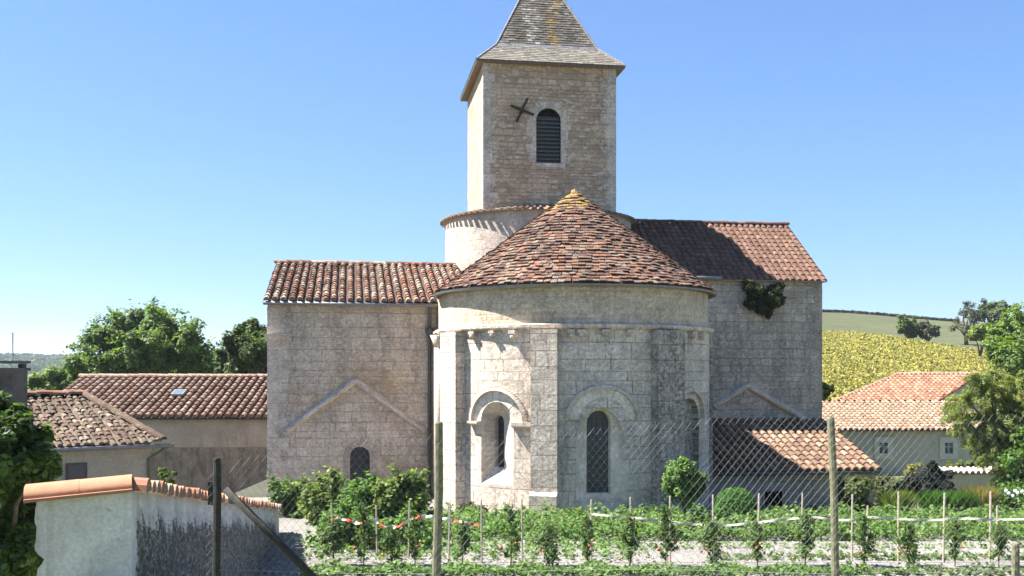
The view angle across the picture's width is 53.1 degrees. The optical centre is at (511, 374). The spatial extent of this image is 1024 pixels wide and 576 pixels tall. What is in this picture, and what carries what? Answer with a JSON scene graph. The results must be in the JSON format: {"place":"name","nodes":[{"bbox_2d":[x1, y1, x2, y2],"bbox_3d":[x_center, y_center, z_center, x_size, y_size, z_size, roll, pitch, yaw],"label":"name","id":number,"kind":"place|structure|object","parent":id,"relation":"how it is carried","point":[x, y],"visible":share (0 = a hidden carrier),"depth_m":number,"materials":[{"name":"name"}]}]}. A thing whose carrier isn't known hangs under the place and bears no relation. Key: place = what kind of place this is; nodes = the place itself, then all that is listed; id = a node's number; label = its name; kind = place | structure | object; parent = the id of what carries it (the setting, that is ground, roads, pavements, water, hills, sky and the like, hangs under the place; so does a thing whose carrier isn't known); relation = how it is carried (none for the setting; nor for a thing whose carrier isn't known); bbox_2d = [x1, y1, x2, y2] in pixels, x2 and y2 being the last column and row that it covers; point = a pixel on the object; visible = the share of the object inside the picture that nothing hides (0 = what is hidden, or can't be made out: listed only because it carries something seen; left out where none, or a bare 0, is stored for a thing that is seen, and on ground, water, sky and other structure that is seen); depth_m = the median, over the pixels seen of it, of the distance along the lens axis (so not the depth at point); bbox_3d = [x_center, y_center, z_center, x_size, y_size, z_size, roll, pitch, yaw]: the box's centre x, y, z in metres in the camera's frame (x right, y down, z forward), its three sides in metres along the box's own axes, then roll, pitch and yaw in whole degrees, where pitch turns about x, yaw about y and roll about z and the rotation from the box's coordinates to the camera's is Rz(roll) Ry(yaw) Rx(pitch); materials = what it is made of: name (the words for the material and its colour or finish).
{"place":"outdoors","nodes":[
{"label":"outdoors","id":0,"kind":"place"},
{"bbox_2d":[0,0,1023,354],"label":"sky","id":1,"kind":"structure","parent":0,"point":[172,151],"materials":[{"name":"blue"}]},
{"bbox_2d":[235,312,1023,575],"bbox_3d":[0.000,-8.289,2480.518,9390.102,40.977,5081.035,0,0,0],"label":"ground","id":2,"kind":"structure","parent":0,"point":[873,324],"depth_m":21.64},
{"bbox_2d":[0,390,64,575],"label":"laurel tree","id":3,"kind":"object","parent":2,"relation":"on","point":[29,454],"visible":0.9,"depth_m":12.54,"materials":[{"name":"green plant"}]},
{"bbox_2d":[28,363,75,395],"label":"yellowing tree","id":4,"kind":"object","parent":2,"relation":"on","point":[51,378],"visible":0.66,"depth_m":64.64,"materials":[{"name":"green plant"}]},
{"bbox_2d":[0,333,173,516],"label":"old house","id":5,"kind":"structure","parent":2,"relation":"on","point":[95,437],"depth_m":27.20,"materials":[{"name":"tile"}]},
{"bbox_2d":[66,462,86,479],"bbox_3d":[-11.228,2.591,26.397,0.520,0.620,0.058,0,0,-37],"label":"window","id":6,"kind":"structure","parent":5,"relation":"in","point":[74,471],"depth_m":26.37,"materials":[{"name":"grey glass"}]},
{"bbox_2d":[0,352,220,375],"bbox_3d":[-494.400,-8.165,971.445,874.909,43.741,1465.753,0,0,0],"label":"woods","id":7,"kind":"object","parent":2,"relation":"on","point":[39,362],"visible":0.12,"depth_m":1061.94,"materials":[{"name":"green plant"}]},
{"bbox_2d":[61,296,221,382],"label":"walnut tree","id":8,"kind":"object","parent":2,"relation":"on","point":[155,340],"visible":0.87,"depth_m":60.86,"materials":[{"name":"green plant"}]},
{"bbox_2d":[23,474,281,575],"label":"rendered wall","id":9,"kind":"structure","parent":2,"relation":"on","point":[126,525],"depth_m":9.63,"materials":[{"name":"plaster"},{"name":"tile"}]},
{"bbox_2d":[62,373,267,492],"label":"barn","id":10,"kind":"structure","parent":2,"relation":"on","point":[200,422],"depth_m":42.30,"materials":[{"name":"tile"}]},
{"bbox_2d":[158,467,177,483],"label":"vine","id":11,"kind":"object","parent":2,"relation":"on","point":[164,474],"visible":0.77,"depth_m":35.99,"materials":[{"name":"green plant"}]},
{"bbox_2d":[207,317,266,373],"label":"oak tree","id":12,"kind":"object","parent":2,"relation":"on","point":[244,350],"visible":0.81,"depth_m":56.87,"materials":[{"name":"green plant"}]},
{"bbox_2d":[265,469,308,518],"bbox_3d":[-5.724,3.350,26.850,1.526,1.736,1.858,0,0,0],"label":"raspberry bush","id":13,"kind":"object","parent":2,"relation":"on","point":[285,494],"visible":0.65,"depth_m":26.73,"materials":[{"name":"green plant"}]},
{"bbox_2d":[291,466,347,524],"bbox_3d":[-4.608,3.115,25.482,1.337,1.741,1.630,0,0,-41],"label":"raspberry bush","id":14,"kind":"object","parent":2,"relation":"on","point":[309,501],"visible":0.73,"depth_m":25.21,"materials":[{"name":"green plant"}]},
{"bbox_2d":[331,503,332,557],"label":"garden stake","id":15,"kind":"object","parent":2,"relation":"on","point":[331,519],"visible":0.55,"depth_m":20.58,"materials":[{"name":"brown wood"}]},
{"bbox_2d":[316,514,348,565],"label":"tomato plant","id":16,"kind":"object","parent":2,"relation":"on","point":[335,537],"visible":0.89,"depth_m":19.76,"materials":[{"name":"green plant"}]},
{"bbox_2d":[300,498,388,549],"bbox_3d":[-3.456,3.378,22.148,2.077,1.437,1.516,0,0,13],"label":"plant","id":17,"kind":"object","parent":2,"relation":"on","point":[351,526],"visible":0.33,"depth_m":21.95,"materials":[{"name":"green plant"}]},
{"bbox_2d":[326,471,381,518],"bbox_3d":[-3.728,3.238,24.933,1.520,1.790,1.676,0,0,0],"label":"raspberry bush","id":18,"kind":"object","parent":2,"relation":"on","point":[352,493],"visible":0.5,"depth_m":24.72,"materials":[{"name":"green plant"}]},
{"bbox_2d":[347,502,378,565],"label":"tomato plant","id":19,"kind":"object","parent":2,"relation":"on","point":[363,520],"visible":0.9,"depth_m":19.77,"materials":[{"name":"green plant"}]},
{"bbox_2d":[375,506,377,551],"bbox_3d":[-2.773,3.255,21.000,0.053,1.130,0.042,0,0,0],"label":"garden stake","id":20,"kind":"object","parent":2,"relation":"on","point":[376,529],"visible":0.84,"depth_m":20.98,"materials":[{"name":"brown wood"}]},
{"bbox_2d":[365,475,406,518],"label":"raspberry bush","id":21,"kind":"object","parent":2,"relation":"on","point":[387,497],"visible":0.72,"depth_m":24.34,"materials":[{"name":"green plant"}]},
{"bbox_2d":[374,517,407,566],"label":"tomato plant","id":22,"kind":"object","parent":2,"relation":"on","point":[392,532],"visible":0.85,"depth_m":19.65,"materials":[{"name":"green plant"}]},
{"bbox_2d":[368,498,432,547],"bbox_3d":[-2.395,3.378,21.935,1.692,1.442,1.146,0,0,0],"label":"grapevine","id":23,"kind":"object","parent":2,"relation":"on","point":[404,518],"visible":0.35,"depth_m":21.86,"materials":[{"name":"green plant"}]},
{"bbox_2d":[408,501,409,557],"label":"garden stake","id":24,"kind":"object","parent":2,"relation":"on","point":[408,526],"visible":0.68,"depth_m":20.58,"materials":[{"name":"brown wood"}]},
{"bbox_2d":[387,463,432,517],"bbox_3d":[-2.534,2.932,25.011,1.310,1.669,1.391,0,0,0],"label":"raspberry bush","id":25,"kind":"object","parent":2,"relation":"on","point":[407,496],"visible":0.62,"depth_m":24.75,"materials":[{"name":"green plant"}]},
{"bbox_2d":[400,516,425,564],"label":"tomato plant","id":26,"kind":"object","parent":2,"relation":"on","point":[413,540],"visible":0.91,"depth_m":19.75,"materials":[{"name":"green plant"}]},
{"bbox_2d":[448,503,450,561],"bbox_3d":[-1.240,3.179,20.200,0.062,1.283,0.039,0,0,0],"label":"garden stake","id":27,"kind":"object","parent":2,"relation":"on","point":[449,531],"visible":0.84,"depth_m":20.19,"materials":[{"name":"brown wood"}]},
{"bbox_2d":[336,514,478,528],"bbox_3d":[-2.142,2.883,20.042,2.979,0.300,0.369,0,0,7],"label":"barrier tape","id":28,"kind":"object","parent":27,"relation":"attached to","point":[403,523],"visible":0.75,"depth_m":20.00,"materials":[{"name":"plastic"}]},
{"bbox_2d":[447,518,478,562],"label":"tomato plant","id":29,"kind":"object","parent":2,"relation":"on","point":[461,541],"visible":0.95,"depth_m":19.68,"materials":[{"name":"green plant"}]},
{"bbox_2d":[455,501,488,516],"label":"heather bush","id":30,"kind":"object","parent":2,"relation":"on","point":[469,503],"visible":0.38,"depth_m":25.76,"materials":[{"name":"green plant"}]},
{"bbox_2d":[480,499,482,561],"bbox_3d":[-0.601,3.141,20.200,0.042,1.358,0.040,0,0,0],"label":"garden stake","id":31,"kind":"object","parent":2,"relation":"on","point":[481,530],"visible":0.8,"depth_m":20.18,"materials":[{"name":"brown wood"}]},
{"bbox_2d":[497,501,523,564],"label":"tomato plant","id":32,"kind":"object","parent":2,"relation":"on","point":[511,532],"visible":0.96,"depth_m":19.67,"materials":[{"name":"green plant"}]},
{"bbox_2d":[521,499,522,560],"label":"garden stake","id":33,"kind":"object","parent":2,"relation":"on","point":[522,529],"visible":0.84,"depth_m":20.18,"materials":[{"name":"brown wood"}]},
{"bbox_2d":[531,514,564,565],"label":"tomato plant","id":34,"kind":"object","parent":2,"relation":"on","point":[549,540],"visible":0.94,"depth_m":19.67,"materials":[{"name":"green plant"}]},
{"bbox_2d":[263,0,881,518],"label":"church","id":35,"kind":"structure","parent":2,"relation":"on","point":[555,298],"depth_m":31.22,"materials":[{"name":"stone"}]},
{"bbox_2d":[343,440,376,494],"bbox_3d":[-4.669,3.090,31.448,1.020,2.181,0.328,0,0,-9],"label":"transept window","id":36,"kind":"structure","parent":35,"relation":"in","point":[355,468],"depth_m":31.37,"materials":[{"name":"grey stone"}]},
{"bbox_2d":[481,402,512,485],"bbox_3d":[-0.249,1.834,27.485,0.563,2.204,1.051,0,0,-52],"label":"apse window","id":37,"kind":"structure","parent":35,"relation":"in","point":[496,418],"depth_m":27.63,"materials":[{"name":"stone"}]},
{"bbox_2d":[526,100,570,167],"bbox_3d":[1.265,-8.551,36.578,1.627,2.404,0.470,0,0,-9],"label":"belfry window","id":38,"kind":"structure","parent":35,"relation":"in","point":[546,149],"depth_m":36.44,"materials":[{"name":"stone"}]},
{"bbox_2d":[576,407,624,502],"bbox_3d":[2.272,2.092,26.795,1.285,2.493,0.450,0,0,-9],"label":"apse window","id":39,"kind":"structure","parent":35,"relation":"in","point":[601,418],"depth_m":26.84,"materials":[{"name":"stone"}]},
{"bbox_2d":[742,278,786,318],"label":"wall plant","id":40,"kind":"object","parent":35,"relation":"attached to","point":[769,300],"depth_m":35.89,"materials":[{"name":"green plant"}]},
{"bbox_2d":[573,512,598,560],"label":"tomato plant","id":41,"kind":"object","parent":2,"relation":"on","point":[586,529],"visible":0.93,"depth_m":19.66,"materials":[{"name":"green plant"}]},
{"bbox_2d":[590,500,591,559],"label":"garden stake","id":42,"kind":"object","parent":2,"relation":"on","point":[590,519],"visible":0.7,"depth_m":20.18,"materials":[{"name":"brown wood"}]},
{"bbox_2d":[206,414,1023,575],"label":"chain link fence","id":43,"kind":"object","parent":2,"relation":"on","point":[215,488],"visible":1,"depth_m":7.00,"materials":[{"name":"metal"}]},
{"bbox_2d":[613,512,646,566],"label":"tomato plant","id":44,"kind":"object","parent":2,"relation":"on","point":[629,548],"visible":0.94,"depth_m":19.67,"materials":[{"name":"green plant"}]},
{"bbox_2d":[256,531,1023,575],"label":"limestone pebbles","id":45,"kind":"object","parent":2,"relation":"on","point":[612,557],"visible":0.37,"depth_m":20.52,"materials":[{"name":"beige stone"}]},
{"bbox_2d":[298,531,1023,575],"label":"vegetable rows","id":46,"kind":"object","parent":2,"relation":"on","point":[864,566],"visible":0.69,"depth_m":19.20,"materials":[{"name":"green plant"}]},
{"bbox_2d":[650,499,681,564],"bbox_3d":[2.957,3.074,19.709,0.690,1.360,0.520,0,0,-20],"label":"tomato plant","id":47,"kind":"object","parent":2,"relation":"on","point":[668,539],"visible":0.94,"depth_m":19.68,"materials":[{"name":"green plant"}]},
{"bbox_2d":[669,496,670,561],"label":"garden stake","id":48,"kind":"object","parent":2,"relation":"on","point":[669,523],"visible":0.48,"depth_m":20.19,"materials":[{"name":"brown wood"}]},
{"bbox_2d":[319,500,1023,540],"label":"bean bed","id":49,"kind":"object","parent":2,"relation":"on","point":[879,523],"visible":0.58,"depth_m":23.79,"materials":[{"name":"green plant"}]},
{"bbox_2d":[661,455,710,516],"bbox_3d":[4.095,2.893,24.404,1.160,1.923,0.954,0,0,-44],"label":"clipped tree","id":50,"kind":"object","parent":2,"relation":"on","point":[681,473],"visible":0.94,"depth_m":24.20,"materials":[{"name":"green plant"}]},
{"bbox_2d":[694,509,723,566],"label":"tomato plant","id":51,"kind":"object","parent":2,"relation":"on","point":[710,535],"visible":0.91,"depth_m":19.67,"materials":[{"name":"green plant"}]},
{"bbox_2d":[712,495,713,554],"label":"garden stake","id":52,"kind":"object","parent":2,"relation":"on","point":[713,509],"visible":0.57,"depth_m":20.19,"materials":[{"name":"brown wood"}]},
{"bbox_2d":[714,487,757,520],"bbox_3d":[5.517,3.287,25.205,1.130,1.027,1.126,0,0,0],"label":"box mound","id":53,"kind":"object","parent":2,"relation":"on","point":[740,499],"visible":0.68,"depth_m":24.88,"materials":[{"name":"green plant"}]},
{"bbox_2d":[742,517,769,564],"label":"tomato plant","id":54,"kind":"object","parent":2,"relation":"on","point":[758,532],"visible":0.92,"depth_m":19.66,"materials":[{"name":"green plant"}]},
{"bbox_2d":[758,493,759,561],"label":"garden stake","id":55,"kind":"object","parent":2,"relation":"on","point":[758,511],"visible":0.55,"depth_m":20.18,"materials":[{"name":"brown wood"}]},
{"bbox_2d":[800,493,802,561],"bbox_3d":[5.717,3.078,20.200,0.057,1.485,0.034,0,0,0],"label":"garden stake","id":56,"kind":"object","parent":2,"relation":"on","point":[801,522],"visible":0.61,"depth_m":20.19,"materials":[{"name":"brown wood"}]},
{"bbox_2d":[789,509,824,563],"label":"tomato plant","id":57,"kind":"object","parent":2,"relation":"on","point":[810,532],"visible":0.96,"depth_m":19.67,"materials":[{"name":"green plant"}]},
{"bbox_2d":[822,382,834,400],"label":"tree","id":58,"kind":"object","parent":2,"relation":"on","point":[827,389],"visible":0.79,"depth_m":49.70,"materials":[{"name":"green plant"}]},
{"bbox_2d":[851,494,852,561],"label":"garden stake","id":59,"kind":"object","parent":2,"relation":"on","point":[852,529],"visible":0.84,"depth_m":20.19,"materials":[{"name":"brown wood"}]},
{"bbox_2d":[837,475,874,511],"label":"border shrub","id":60,"kind":"object","parent":2,"relation":"on","point":[860,492],"visible":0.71,"depth_m":27.55,"materials":[{"name":"green plant"}]},
{"bbox_2d":[850,509,879,561],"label":"tomato plant","id":61,"kind":"object","parent":2,"relation":"on","point":[861,518],"visible":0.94,"depth_m":19.67,"materials":[{"name":"green plant"}]},
{"bbox_2d":[866,506,868,559],"bbox_3d":[7.078,3.217,20.400,0.058,1.207,0.044,0,0,0],"label":"garden stake","id":62,"kind":"object","parent":2,"relation":"on","point":[868,527],"visible":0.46,"depth_m":20.39,"materials":[{"name":"brown wood"}]},
{"bbox_2d":[870,473,907,510],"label":"border shrub","id":63,"kind":"object","parent":2,"relation":"on","point":[882,481],"visible":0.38,"depth_m":28.27,"materials":[{"name":"green plant"}]},
{"bbox_2d":[822,309,955,321],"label":"crest hedge","id":64,"kind":"object","parent":2,"relation":"on","point":[885,314],"visible":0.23,"depth_m":258.25,"materials":[{"name":"green plant"}]},
{"bbox_2d":[871,488,924,512],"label":"grass tuft","id":65,"kind":"object","parent":2,"relation":"on","point":[893,499],"visible":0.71,"depth_m":27.06,"materials":[{"name":"green plant"}]},
{"bbox_2d":[897,491,899,561],"bbox_3d":[7.621,3.065,20.200,0.041,1.510,0.039,0,0,0],"label":"garden stake","id":66,"kind":"object","parent":2,"relation":"on","point":[898,502],"visible":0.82,"depth_m":20.19,"materials":[{"name":"brown wood"}]},
{"bbox_2d":[822,400,990,474],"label":"farmhouse","id":67,"kind":"object","parent":2,"relation":"on","point":[927,411],"visible":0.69,"depth_m":45.30,"materials":[{"name":"tile"}]},
{"bbox_2d":[874,437,892,458],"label":"window","id":68,"kind":"structure","parent":67,"relation":"in","point":[878,445],"depth_m":45.24,"materials":[{"name":"stone"}]},
{"bbox_2d":[939,437,957,458],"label":"window","id":69,"kind":"structure","parent":67,"relation":"in","point":[943,439],"depth_m":45.24,"materials":[{"name":"stone"}]},
{"bbox_2d":[896,314,920,338],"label":"field bush","id":70,"kind":"object","parent":2,"relation":"on","point":[906,327],"visible":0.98,"depth_m":149.01,"materials":[{"name":"green plant"}]},
{"bbox_2d":[892,513,925,565],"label":"tomato plant","id":71,"kind":"object","parent":2,"relation":"on","point":[911,546],"visible":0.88,"depth_m":19.67,"materials":[{"name":"green plant"}]},
{"bbox_2d":[903,462,923,508],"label":"yellow shrub","id":72,"kind":"object","parent":2,"relation":"on","point":[909,471],"visible":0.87,"depth_m":30.64,"materials":[{"name":"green plant"}]},
{"bbox_2d":[822,329,1023,408],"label":"sunflower field","id":73,"kind":"structure","parent":2,"relation":"on","point":[852,361],"depth_m":105.20,"materials":[{"name":"yellow plant"}]},
{"bbox_2d":[832,372,1013,419],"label":"barn house","id":74,"kind":"structure","parent":2,"relation":"on","point":[918,386],"depth_m":59.35,"materials":[{"name":"tile"}]},
{"bbox_2d":[901,460,956,497],"bbox_3d":[12.098,3.280,29.514,1.410,1.621,1.388,0,0,-42],"label":"smoke bush","id":75,"kind":"object","parent":2,"relation":"on","point":[928,476],"visible":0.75,"depth_m":29.39,"materials":[{"name":"purple plant"}]},
{"bbox_2d":[917,320,940,342],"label":"field bush","id":76,"kind":"object","parent":2,"relation":"on","point":[927,328],"visible":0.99,"depth_m":149.92,"materials":[{"name":"green plant"}]},
{"bbox_2d":[911,488,966,511],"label":"grass tuft","id":77,"kind":"object","parent":2,"relation":"on","point":[931,498],"visible":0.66,"depth_m":27.04,"materials":[{"name":"green plant"}]},
{"bbox_2d":[942,493,945,561],"bbox_3d":[8.519,3.078,20.200,0.064,1.485,0.041,0,0,0],"label":"garden stake","id":78,"kind":"object","parent":2,"relation":"on","point":[943,544],"visible":0.77,"depth_m":20.19,"materials":[{"name":"brown wood"}]},
{"bbox_2d":[942,516,968,566],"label":"tomato plant","id":79,"kind":"object","parent":2,"relation":"on","point":[949,529],"visible":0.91,"depth_m":19.67,"materials":[{"name":"green plant"}]},
{"bbox_2d":[942,489,985,511],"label":"grass tuft","id":80,"kind":"object","parent":2,"relation":"on","point":[968,497],"visible":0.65,"depth_m":27.13,"materials":[{"name":"green plant"}]},
{"bbox_2d":[948,300,981,344],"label":"bare tree","id":81,"kind":"object","parent":2,"relation":"on","point":[964,329],"visible":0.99,"depth_m":157.90,"materials":[{"name":"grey plant"}]},
{"bbox_2d":[939,466,999,495],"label":"garden wall","id":82,"kind":"structure","parent":2,"relation":"on","point":[985,478],"depth_m":34.83,"materials":[{"name":"concrete"}]},
{"bbox_2d":[946,459,991,467],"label":"wall creeper","id":83,"kind":"object","parent":82,"relation":"on","point":[970,463],"depth_m":35.66,"materials":[{"name":"green plant"}]},
{"bbox_2d":[944,484,1004,511],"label":"lily clump","id":84,"kind":"object","parent":2,"relation":"on","point":[986,492],"visible":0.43,"depth_m":27.33,"materials":[{"name":"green plant"}]},
{"bbox_2d":[965,322,990,362],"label":"field maple","id":85,"kind":"object","parent":2,"relation":"on","point":[976,332],"visible":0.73,"depth_m":109.79,"materials":[{"name":"green plant"}]},
{"bbox_2d":[939,367,1023,494],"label":"tamarisk tree","id":86,"kind":"object","parent":2,"relation":"on","point":[996,390],"visible":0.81,"depth_m":30.41,"materials":[{"name":"green plant"}]},
{"bbox_2d":[989,491,991,561],"bbox_3d":[9.433,3.065,20.200,0.054,1.510,0.042,0,0,0],"label":"garden stake","id":87,"kind":"object","parent":2,"relation":"on","point":[990,507],"visible":0.8,"depth_m":20.19,"materials":[{"name":"brown wood"}]},
{"bbox_2d":[967,298,1018,325],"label":"grey tree","id":88,"kind":"object","parent":2,"relation":"on","point":[988,310],"visible":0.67,"depth_m":159.39,"materials":[{"name":"green plant"}]},
{"bbox_2d":[996,506,997,559],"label":"garden stake","id":89,"kind":"object","parent":2,"relation":"on","point":[996,523],"visible":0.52,"depth_m":20.40,"materials":[{"name":"brown wood"}]},
{"bbox_2d":[984,520,1011,566],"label":"tomato plant","id":90,"kind":"object","parent":2,"relation":"on","point":[1002,544],"visible":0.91,"depth_m":19.67,"materials":[{"name":"green plant"}]},
{"bbox_2d":[976,299,1023,378],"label":"ash tree","id":91,"kind":"object","parent":2,"relation":"on","point":[1005,345],"visible":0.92,"depth_m":84.75,"materials":[{"name":"green plant"}]},
{"bbox_2d":[990,424,1023,490],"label":"garden bush","id":92,"kind":"object","parent":2,"relation":"on","point":[1011,458],"visible":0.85,"depth_m":29.48,"materials":[{"name":"green plant"}]},
{"bbox_2d":[993,478,1023,511],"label":"flower bush","id":93,"kind":"object","parent":2,"relation":"on","point":[1015,495],"visible":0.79,"depth_m":27.32,"materials":[{"name":"green plant"}]},
{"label":"garden stake","id":94,"kind":"object","parent":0,"visible":0},
{"bbox_2d":[591,513,1023,525],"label":"barrier tape","id":95,"kind":"object","parent":94,"relation":"attached to","point":[794,518],"visible":0.79,"depth_m":20.00,"materials":[{"name":"plastic"}]}
]}

